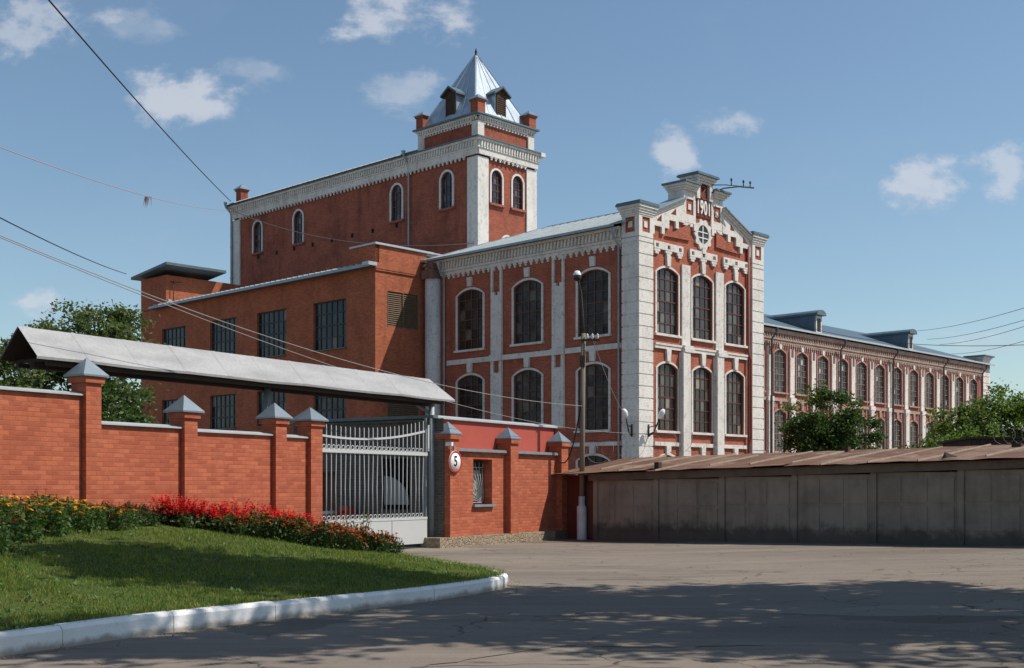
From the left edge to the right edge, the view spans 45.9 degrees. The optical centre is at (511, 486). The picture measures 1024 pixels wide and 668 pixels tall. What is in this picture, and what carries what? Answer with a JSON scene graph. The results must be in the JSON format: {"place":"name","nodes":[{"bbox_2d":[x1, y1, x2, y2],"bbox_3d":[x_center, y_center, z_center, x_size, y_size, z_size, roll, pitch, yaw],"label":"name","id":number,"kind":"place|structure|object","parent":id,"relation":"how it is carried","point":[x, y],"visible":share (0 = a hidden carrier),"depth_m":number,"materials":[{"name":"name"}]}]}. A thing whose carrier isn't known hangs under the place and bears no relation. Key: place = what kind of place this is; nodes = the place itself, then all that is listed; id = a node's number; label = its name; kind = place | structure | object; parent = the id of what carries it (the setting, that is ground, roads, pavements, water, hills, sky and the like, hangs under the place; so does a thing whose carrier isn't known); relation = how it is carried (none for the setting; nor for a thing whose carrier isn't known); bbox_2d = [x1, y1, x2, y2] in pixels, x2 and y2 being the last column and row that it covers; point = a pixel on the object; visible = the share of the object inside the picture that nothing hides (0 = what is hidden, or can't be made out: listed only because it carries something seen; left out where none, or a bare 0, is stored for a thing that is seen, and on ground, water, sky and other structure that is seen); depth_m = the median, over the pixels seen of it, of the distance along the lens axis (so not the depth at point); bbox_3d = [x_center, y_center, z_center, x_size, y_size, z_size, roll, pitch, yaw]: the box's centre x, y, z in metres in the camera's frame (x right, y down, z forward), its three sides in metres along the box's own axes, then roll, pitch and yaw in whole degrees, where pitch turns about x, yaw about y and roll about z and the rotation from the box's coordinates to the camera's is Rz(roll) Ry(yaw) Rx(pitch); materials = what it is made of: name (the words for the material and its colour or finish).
{"place":"outdoors","nodes":[
{"label":"outdoors","id":0,"kind":"place"},
{"bbox_2d":[0,523,505,631],"bbox_3d":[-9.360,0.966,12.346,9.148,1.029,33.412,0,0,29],"label":"lawn","id":1,"kind":"structure","parent":0,"point":[105,592],"depth_m":17.28,"materials":[{"name":"plant"}]},
{"bbox_2d":[0,519,11,554],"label":"tall flower plant","id":2,"kind":"object","parent":1,"relation":"on","point":[6,535],"visible":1,"depth_m":17.09,"materials":[{"name":"green plant"}]},
{"bbox_2d":[0,511,30,552],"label":"tall flower plant","id":3,"kind":"object","parent":1,"relation":"on","point":[13,524],"visible":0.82,"depth_m":17.57,"materials":[{"name":"green plant"}]},
{"bbox_2d":[11,497,41,533],"bbox_3d":[-7.816,0.489,19.456,0.478,0.621,0.329,0,0,-37],"label":"tall flower plant","id":4,"kind":"object","parent":1,"relation":"on","point":[16,507],"visible":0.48,"depth_m":19.45,"materials":[{"name":"green plant"}]},
{"bbox_2d":[16,504,48,542],"bbox_3d":[-7.421,0.592,18.765,0.372,0.626,0.541,0,0,31],"label":"tall flower plant","id":5,"kind":"object","parent":1,"relation":"on","point":[33,526],"visible":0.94,"depth_m":18.76,"materials":[{"name":"green plant"}]},
{"bbox_2d":[24,500,42,533],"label":"tall flower plant","id":6,"kind":"object","parent":1,"relation":"on","point":[31,514],"visible":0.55,"depth_m":19.49,"materials":[{"name":"green plant"}]},
{"bbox_2d":[38,503,55,531],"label":"tall flower plant","id":7,"kind":"object","parent":1,"relation":"on","point":[48,514],"visible":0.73,"depth_m":19.86,"materials":[{"name":"green plant"}]},
{"bbox_2d":[51,502,67,535],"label":"tall flower plant","id":8,"kind":"object","parent":1,"relation":"on","point":[58,523],"visible":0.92,"depth_m":19.56,"materials":[{"name":"green plant"}]},
{"bbox_2d":[55,508,73,535],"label":"tall flower plant","id":9,"kind":"object","parent":1,"relation":"on","point":[68,524],"visible":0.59,"depth_m":19.82,"materials":[{"name":"green plant"}]},
{"bbox_2d":[70,506,86,532],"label":"tall flower plant","id":10,"kind":"object","parent":1,"relation":"on","point":[76,518],"visible":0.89,"depth_m":20.43,"materials":[{"name":"green plant"}]},
{"bbox_2d":[81,507,95,533],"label":"tall flower plant","id":11,"kind":"object","parent":1,"relation":"on","point":[89,521],"visible":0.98,"depth_m":20.54,"materials":[{"name":"green plant"}]},
{"bbox_2d":[93,506,107,531],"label":"tall flower plant","id":12,"kind":"object","parent":1,"relation":"on","point":[100,526],"visible":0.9,"depth_m":21.07,"materials":[{"name":"green plant"}]},
{"bbox_2d":[105,513,125,530],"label":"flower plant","id":13,"kind":"object","parent":1,"relation":"on","point":[115,526],"visible":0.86,"depth_m":21.48,"materials":[{"name":"green plant"}]},
{"bbox_2d":[151,491,175,522],"bbox_3d":[-6.890,0.419,23.765,0.572,0.651,0.481,0,0,7],"label":"salvia plant","id":14,"kind":"object","parent":1,"relation":"on","point":[160,516],"visible":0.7,"depth_m":23.71,"materials":[{"name":"red plant"}]},
{"bbox_2d":[169,497,194,527],"bbox_3d":[-6.436,0.520,23.627,0.540,0.618,0.461,0,0,-38],"label":"salvia plant","id":15,"kind":"object","parent":1,"relation":"on","point":[180,511],"visible":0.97,"depth_m":23.60,"materials":[{"name":"green plant"}]},
{"bbox_2d":[189,497,210,528],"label":"salvia plant","id":16,"kind":"object","parent":1,"relation":"on","point":[199,523],"visible":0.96,"depth_m":23.88,"materials":[{"name":"red plant"}]},
{"bbox_2d":[200,501,222,530],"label":"salvia plant","id":17,"kind":"object","parent":1,"relation":"on","point":[213,521],"visible":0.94,"depth_m":23.99,"materials":[{"name":"red plant"}]},
{"bbox_2d":[218,511,242,534],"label":"marigold plant","id":18,"kind":"object","parent":1,"relation":"on","point":[227,526],"visible":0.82,"depth_m":23.80,"materials":[{"name":"green plant"}]},
{"bbox_2d":[233,518,256,536],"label":"marigold plant","id":19,"kind":"object","parent":1,"relation":"on","point":[241,530],"visible":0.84,"depth_m":23.68,"materials":[{"name":"green plant"}]},
{"bbox_2d":[0,524,497,629],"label":"lawn weeds","id":20,"kind":"object","parent":1,"relation":"on","point":[18,626],"visible":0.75,"depth_m":17.07,"materials":[{"name":"green plant"}]},
{"bbox_2d":[244,509,267,536],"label":"marigold plant","id":21,"kind":"object","parent":1,"relation":"on","point":[255,515],"visible":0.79,"depth_m":23.85,"materials":[{"name":"green plant"}]},
{"bbox_2d":[259,515,289,539],"bbox_3d":[-4.691,0.819,23.851,0.588,0.513,0.594,0,0,29],"label":"marigold plant","id":22,"kind":"object","parent":1,"relation":"on","point":[271,528],"visible":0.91,"depth_m":23.77,"materials":[{"name":"green plant"}]},
{"bbox_2d":[267,513,293,539],"bbox_3d":[-4.579,0.803,23.986,0.557,0.576,0.552,0,0,27],"label":"marigold plant","id":23,"kind":"object","parent":1,"relation":"on","point":[284,519],"visible":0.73,"depth_m":23.89,"materials":[{"name":"green plant"}]},
{"bbox_2d":[280,522,304,542],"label":"marigold plant","id":24,"kind":"object","parent":1,"relation":"on","point":[293,536],"visible":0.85,"depth_m":23.83,"materials":[{"name":"green plant"}]},
{"bbox_2d":[297,524,316,545],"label":"marigold plant","id":25,"kind":"object","parent":1,"relation":"on","point":[305,537],"visible":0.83,"depth_m":23.87,"materials":[{"name":"green plant"}]},
{"bbox_2d":[308,518,337,547],"bbox_3d":[-3.781,0.936,24.069,0.626,0.621,0.632,0,0,-6],"label":"marigold plant","id":26,"kind":"object","parent":1,"relation":"on","point":[322,538],"visible":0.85,"depth_m":23.98,"materials":[{"name":"green plant"}]},
{"bbox_2d":[338,526,360,549],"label":"marigold plant","id":27,"kind":"object","parent":1,"relation":"on","point":[348,540],"visible":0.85,"depth_m":24.26,"materials":[{"name":"green plant"}]},
{"bbox_2d":[366,528,386,552],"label":"marigold plant","id":28,"kind":"object","parent":1,"relation":"on","point":[372,535],"visible":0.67,"depth_m":24.65,"materials":[{"name":"green plant"}]},
{"bbox_2d":[370,532,390,552],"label":"marigold plant","id":29,"kind":"object","parent":1,"relation":"on","point":[380,539],"visible":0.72,"depth_m":24.68,"materials":[{"name":"green plant"}]},
{"bbox_2d":[0,539,1023,667],"bbox_3d":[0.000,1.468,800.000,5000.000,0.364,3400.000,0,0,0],"label":"asphalt ground","id":30,"kind":"structure","parent":0,"point":[907,589],"depth_m":14.96,"materials":[{"name":"grey asphalt"}]},
{"bbox_2d":[0,344,55,388],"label":"leafy tree","id":31,"kind":"object","parent":30,"relation":"on","point":[5,365],"visible":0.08,"depth_m":48.34,"materials":[{"name":"green plant"}]},
{"bbox_2d":[0,298,169,421],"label":"leafy tree","id":32,"kind":"object","parent":30,"relation":"on","point":[120,325],"visible":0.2,"depth_m":53.74,"materials":[{"name":"green plant"}]},
{"bbox_2d":[101,379,169,424],"bbox_3d":[-16.387,-1.347,48.847,7.527,6.205,4.864,0,0,0],"label":"leafy tree","id":33,"kind":"object","parent":30,"relation":"on","point":[111,395],"visible":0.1,"depth_m":48.25,"materials":[{"name":"green plant"}]},
{"bbox_2d":[0,358,328,525],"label":"brick fence","id":34,"kind":"object","parent":30,"relation":"on","point":[63,444],"visible":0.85,"depth_m":24.04,"materials":[{"name":"brick"}]},
{"bbox_2d":[323,422,427,544],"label":"sliding gate","id":35,"kind":"structure","parent":34,"relation":"attached to","point":[411,529],"depth_m":31.07,"materials":[{"name":"white metal"}]},
{"bbox_2d":[0,326,454,536],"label":"gate canopy","id":36,"kind":"object","parent":30,"relation":"on","point":[43,349],"visible":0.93,"depth_m":26.49,"materials":[{"name":"grey metal"}]},
{"bbox_2d":[0,563,508,656],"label":"kerb","id":37,"kind":"structure","parent":30,"relation":"on","point":[41,638],"depth_m":14.17,"materials":[{"name":"white concrete"}]},
{"bbox_2d":[131,242,441,434],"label":"brick annex","id":38,"kind":"object","parent":30,"relation":"on","point":[366,307],"visible":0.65,"depth_m":73.08,"materials":[{"name":"red brick"}]},
{"bbox_2d":[0,217,125,273],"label":"overhead cable","id":39,"kind":"object","parent":38,"relation":"attached to","point":[53,244],"visible":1,"depth_m":52.46,"materials":[{"name":"black rubber"}]},
{"bbox_2d":[164,326,185,347],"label":"window","id":40,"kind":"structure","parent":38,"relation":"in","point":[176,337],"depth_m":83.05,"materials":[{"name":"black glass"}]},
{"bbox_2d":[212,317,235,353],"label":"window","id":41,"kind":"structure","parent":38,"relation":"in","point":[223,339],"depth_m":78.90,"materials":[{"name":"black glass"}]},
{"bbox_2d":[212,394,235,429],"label":"window","id":42,"kind":"structure","parent":38,"relation":"in","point":[223,406],"depth_m":78.90,"materials":[{"name":"black glass"}]},
{"bbox_2d":[254,391,285,426],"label":"window","id":43,"kind":"structure","parent":38,"relation":"in","point":[278,398],"depth_m":75.12,"materials":[{"name":"black glass"}]},
{"bbox_2d":[259,309,286,357],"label":"window","id":44,"kind":"structure","parent":38,"relation":"in","point":[272,324],"depth_m":75.26,"materials":[{"name":"grey glass"}]},
{"bbox_2d":[311,299,346,351],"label":"window","id":45,"kind":"structure","parent":38,"relation":"in","point":[330,317],"depth_m":71.22,"materials":[{"name":"grey glass"}]},
{"bbox_2d":[315,396,345,418],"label":"window","id":46,"kind":"structure","parent":38,"relation":"in","point":[330,408],"depth_m":71.12,"materials":[{"name":"black glass"}]},
{"bbox_2d":[224,49,545,285],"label":"tower block","id":47,"kind":"structure","parent":38,"relation":"on","point":[457,177],"depth_m":77.99,"materials":[{"name":"red brick"}]},
{"bbox_2d":[0,147,216,209],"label":"overhead cable","id":48,"kind":"object","parent":47,"relation":"attached to","point":[146,199],"visible":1,"depth_m":48.67,"materials":[{"name":"black rubber"}]},
{"bbox_2d":[48,0,230,201],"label":"overhead cable","id":49,"kind":"object","parent":47,"relation":"attached to","point":[66,20],"visible":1,"depth_m":48.66,"materials":[{"name":"black rubber"}]},
{"bbox_2d":[250,220,263,255],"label":"window","id":50,"kind":"structure","parent":47,"relation":"in","point":[259,226],"depth_m":90.76,"materials":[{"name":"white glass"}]},
{"bbox_2d":[291,209,304,246],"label":"window","id":51,"kind":"structure","parent":47,"relation":"in","point":[299,218],"depth_m":87.20,"materials":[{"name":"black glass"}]},
{"bbox_2d":[227,208,472,245],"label":"overhead cable","id":52,"kind":"object","parent":47,"relation":"attached to","point":[348,241],"visible":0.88,"depth_m":83.14,"materials":[{"name":"black rubber"}]},
{"bbox_2d":[388,183,403,223],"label":"window","id":53,"kind":"structure","parent":47,"relation":"in","point":[398,193],"depth_m":79.77,"materials":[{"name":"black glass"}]},
{"bbox_2d":[437,169,454,211],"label":"window","id":54,"kind":"structure","parent":47,"relation":"in","point":[448,179],"depth_m":76.43,"materials":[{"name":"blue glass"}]},
{"bbox_2d":[489,168,505,207],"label":"window","id":55,"kind":"structure","parent":47,"relation":"in","point":[495,179],"depth_m":75.65,"materials":[{"name":"blue glass"}]},
{"bbox_2d":[510,174,525,212],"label":"window","id":56,"kind":"structure","parent":47,"relation":"in","point":[516,186],"depth_m":77.03,"materials":[{"name":"blue glass"}]},
{"bbox_2d":[323,506,353,519],"bbox_3d":[-5.871,1.100,32.123,0.300,1.100,4.900,0,0,32],"label":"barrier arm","id":57,"kind":"object","parent":30,"relation":"on","point":[343,510],"visible":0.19,"depth_m":33.90},
{"bbox_2d":[290,415,570,547],"bbox_3d":[-2.498,-0.100,36.756,5.840,3.700,7.170,0,0,32],"label":"gatehouse","id":58,"kind":"object","parent":30,"relation":"on","point":[504,484],"visible":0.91,"depth_m":34.59,"materials":[{"name":"red brick"}]},
{"bbox_2d":[323,473,336,519],"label":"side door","id":59,"kind":"structure","parent":58,"relation":"in","point":[324,474],"depth_m":35.14,"materials":[{"name":"grey metal"}]},
{"bbox_2d":[385,459,409,509],"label":"side window","id":60,"kind":"structure","parent":58,"relation":"in","point":[388,460],"depth_m":33.78,"materials":[{"name":"black glass"}]},
{"bbox_2d":[449,446,461,472],"bbox_3d":[-1.552,-0.735,32.795,0.067,0.730,0.600,0,0,32],"label":"speed limit sign","id":61,"kind":"object","parent":58,"relation":"attached to","point":[455,461],"visible":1,"depth_m":32.77,"materials":[{"name":"grey metal"}]},
{"bbox_2d":[472,459,495,506],"bbox_3d":[-0.962,-0.095,34.476,0.505,1.350,1.080,0,0,32],"label":"window","id":62,"kind":"structure","parent":58,"relation":"in","point":[478,497],"depth_m":34.78,"materials":[{"name":"grey glass"}]},
{"bbox_2d":[4,542,1018,666],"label":"grit","id":63,"kind":"object","parent":30,"relation":"on","point":[306,616],"visible":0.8,"depth_m":14.29,"materials":[{"name":"grey gravel"}]},
{"bbox_2d":[573,271,599,539],"bbox_3d":[2.308,-2.470,37.517,0.825,8.440,0.377,0,0,0],"label":"lamp pole","id":64,"kind":"object","parent":30,"relation":"on","point":[581,521],"visible":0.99,"depth_m":37.48,"materials":[{"name":"metal"}]},
{"bbox_2d":[0,235,579,405],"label":"overhead cable","id":65,"kind":"object","parent":64,"relation":"attached to","point":[258,333],"visible":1,"depth_m":25.52,"materials":[{"name":"metal"}]},
{"bbox_2d":[421,171,768,480],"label":"factory hall","id":66,"kind":"structure","parent":30,"relation":"on","point":[672,287],"depth_m":64.36,"materials":[{"name":"red brick"}]},
{"bbox_2d":[0,237,617,432],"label":"overhead cable","id":67,"kind":"object","parent":66,"relation":"attached to","point":[231,329],"visible":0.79,"depth_m":27.31,"materials":[{"name":"metal"}]},
{"bbox_2d":[454,287,485,352],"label":"window","id":68,"kind":"structure","parent":66,"relation":"in","point":[472,302],"depth_m":68.65,"materials":[{"name":"black glass"}]},
{"bbox_2d":[456,373,484,418],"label":"window","id":69,"kind":"structure","parent":66,"relation":"in","point":[475,382],"depth_m":68.65,"materials":[{"name":"black glass"}]},
{"bbox_2d":[509,278,543,346],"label":"window","id":70,"kind":"structure","parent":66,"relation":"in","point":[529,295],"depth_m":65.58,"materials":[{"name":"black glass"}]},
{"bbox_2d":[512,368,543,423],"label":"window","id":71,"kind":"structure","parent":66,"relation":"in","point":[529,384],"depth_m":65.58,"materials":[{"name":"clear glass"}]},
{"bbox_2d":[573,267,611,339],"bbox_3d":[4.191,-9.473,62.301,2.450,3.646,0.290,0,0,44],"label":"window","id":72,"kind":"structure","parent":66,"relation":"in","point":[595,284],"depth_m":62.37,"materials":[{"name":"black glass"}]},
{"bbox_2d":[573,361,611,432],"bbox_3d":[4.191,-4.608,62.301,2.450,3.656,0.290,0,0,44],"label":"window","id":73,"kind":"structure","parent":66,"relation":"in","point":[597,387],"depth_m":62.32,"materials":[{"name":"black glass"}]},
{"bbox_2d":[576,453,610,480],"bbox_3d":[4.226,-0.483,62.335,2.330,2.466,0.190,0,0,44],"label":"window","id":74,"kind":"structure","parent":66,"relation":"in","point":[597,458],"depth_m":62.40,"materials":[{"name":"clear glass"}]},
{"bbox_2d":[654,266,681,338],"bbox_3d":[7.967,-9.494,62.038,0.290,3.628,2.210,0,0,44],"label":"window","id":75,"kind":"structure","parent":66,"relation":"in","point":[665,279],"depth_m":62.20,"materials":[{"name":"clear glass"}]},
{"bbox_2d":[655,361,680,433],"bbox_3d":[7.969,-4.579,62.031,0.290,3.698,2.110,0,0,44],"label":"window","id":76,"kind":"structure","parent":66,"relation":"in","point":[665,374],"depth_m":62.23,"materials":[{"name":"clear glass"}]},
{"bbox_2d":[693,219,711,253],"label":"round window","id":77,"kind":"structure","parent":66,"relation":"in","point":[702,235],"depth_m":64.20,"materials":[{"name":"white paint"}]},
{"bbox_2d":[690,273,715,343],"bbox_3d":[10.111,-9.494,64.277,0.290,3.628,2.210,0,0,44],"label":"window","id":78,"kind":"structure","parent":66,"relation":"in","point":[700,286],"depth_m":64.47,"materials":[{"name":"clear glass"}]},
{"bbox_2d":[691,365,714,435],"bbox_3d":[10.110,-4.579,64.285,0.290,3.698,2.110,0,0,44],"label":"window","id":79,"kind":"structure","parent":66,"relation":"in","point":[700,377],"depth_m":64.47,"materials":[{"name":"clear glass"}]},
{"bbox_2d":[724,369,746,436],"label":"window","id":80,"kind":"structure","parent":66,"relation":"in","point":[732,380],"depth_m":66.68,"materials":[{"name":"clear glass"}]},
{"bbox_2d":[724,281,747,347],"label":"window","id":81,"kind":"structure","parent":66,"relation":"in","point":[733,293],"depth_m":66.71,"materials":[{"name":"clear glass"}]},
{"bbox_2d":[554,443,1023,544],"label":"concrete shed","id":82,"kind":"structure","parent":30,"relation":"on","point":[965,495],"depth_m":32.38,"materials":[{"name":"grey concrete"}]},
{"bbox_2d":[586,483,592,537],"bbox_3d":[2.499,0.750,37.460,0.480,1.700,0.055,0,0,42],"label":"door","id":83,"kind":"structure","parent":82,"relation":"in","point":[589,486],"depth_m":37.50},
{"bbox_2d":[779,390,818,452],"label":"young tree","id":84,"kind":"object","parent":30,"relation":"on","point":[792,408],"visible":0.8,"depth_m":73.91,"materials":[{"name":"green plant"}]},
{"bbox_2d":[774,378,889,452],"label":"leafy tree","id":85,"kind":"object","parent":30,"relation":"on","point":[822,432],"visible":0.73,"depth_m":71.11,"materials":[{"name":"green plant"}]},
{"bbox_2d":[763,310,994,452],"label":"long factory wing","id":86,"kind":"structure","parent":30,"relation":"on","point":[900,385],"depth_m":110.36,"materials":[{"name":"red brick"}]},
{"bbox_2d":[773,349,788,394],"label":"window","id":87,"kind":"structure","parent":86,"relation":"in","point":[778,356],"depth_m":99.25,"materials":[{"name":"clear glass"}]},
{"bbox_2d":[774,409,788,452],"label":"window","id":88,"kind":"structure","parent":86,"relation":"in","point":[778,414],"depth_m":99.05,"materials":[{"name":"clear glass"}]},
{"bbox_2d":[795,352,808,396],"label":"window","id":89,"kind":"structure","parent":86,"relation":"in","point":[801,362],"depth_m":101.75,"materials":[{"name":"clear glass"}]},
{"bbox_2d":[816,355,828,391],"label":"window","id":90,"kind":"structure","parent":86,"relation":"in","point":[821,363],"depth_m":104.09,"materials":[{"name":"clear glass"}]},
{"bbox_2d":[837,359,848,394],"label":"window","id":91,"kind":"structure","parent":86,"relation":"in","point":[844,366],"depth_m":106.95,"materials":[{"name":"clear glass"}]},
{"bbox_2d":[856,361,868,402],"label":"window","id":92,"kind":"structure","parent":86,"relation":"in","point":[860,367],"depth_m":109.32,"materials":[{"name":"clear glass"}]},
{"bbox_2d":[874,364,886,404],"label":"window","id":93,"kind":"structure","parent":86,"relation":"in","point":[878,370],"depth_m":111.59,"materials":[{"name":"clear glass"}]},
{"bbox_2d":[892,367,903,406],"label":"window","id":94,"kind":"structure","parent":86,"relation":"in","point":[896,371],"depth_m":114.26,"materials":[{"name":"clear glass"}]},
{"bbox_2d":[894,419,901,447],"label":"window","id":95,"kind":"structure","parent":86,"relation":"in","point":[896,423],"depth_m":114.43,"materials":[{"name":"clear glass"}]},
{"bbox_2d":[908,369,919,407],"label":"window","id":96,"kind":"structure","parent":86,"relation":"in","point":[912,374],"depth_m":116.83,"materials":[{"name":"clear glass"}]},
{"bbox_2d":[910,420,918,447],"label":"window","id":97,"kind":"structure","parent":86,"relation":"in","point":[913,426],"depth_m":116.83,"materials":[{"name":"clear glass"}]},
{"bbox_2d":[925,372,934,409],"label":"window","id":98,"kind":"structure","parent":86,"relation":"in","point":[929,380],"depth_m":119.37,"materials":[{"name":"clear glass"}]},
{"bbox_2d":[940,374,949,410],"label":"window","id":99,"kind":"structure","parent":86,"relation":"in","point":[947,381],"depth_m":121.93,"materials":[{"name":"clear glass"}]},
{"bbox_2d":[955,376,963,410],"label":"window","id":100,"kind":"structure","parent":86,"relation":"in","point":[958,382],"depth_m":124.24,"materials":[{"name":"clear glass"}]},
{"bbox_2d":[969,379,977,411],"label":"window","id":101,"kind":"structure","parent":86,"relation":"in","point":[972,384],"depth_m":126.72,"materials":[{"name":"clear glass"}]},
{"bbox_2d":[919,421,1009,447],"bbox_3d":[21.565,-0.692,58.160,5.278,4.885,3.567,0,0,0],"label":"bush","id":102,"kind":"object","parent":30,"relation":"on","point":[993,427],"visible":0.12,"depth_m":57.61,"materials":[{"name":"green plant"}]},
{"bbox_2d":[918,378,1023,446],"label":"leafy tree","id":103,"kind":"object","parent":30,"relation":"on","point":[1011,410],"visible":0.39,"depth_m":62.41,"materials":[{"name":"green plant"}]},
{"bbox_2d":[936,437,1023,446],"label":"dark store","id":104,"kind":"structure","parent":30,"relation":"on","point":[971,441],"depth_m":45.31,"materials":[{"name":"metal"}]},
{"bbox_2d":[0,0,1023,430],"label":"sky","id":105,"kind":"structure","parent":0,"point":[879,144],"materials":[{"name":"blue"}]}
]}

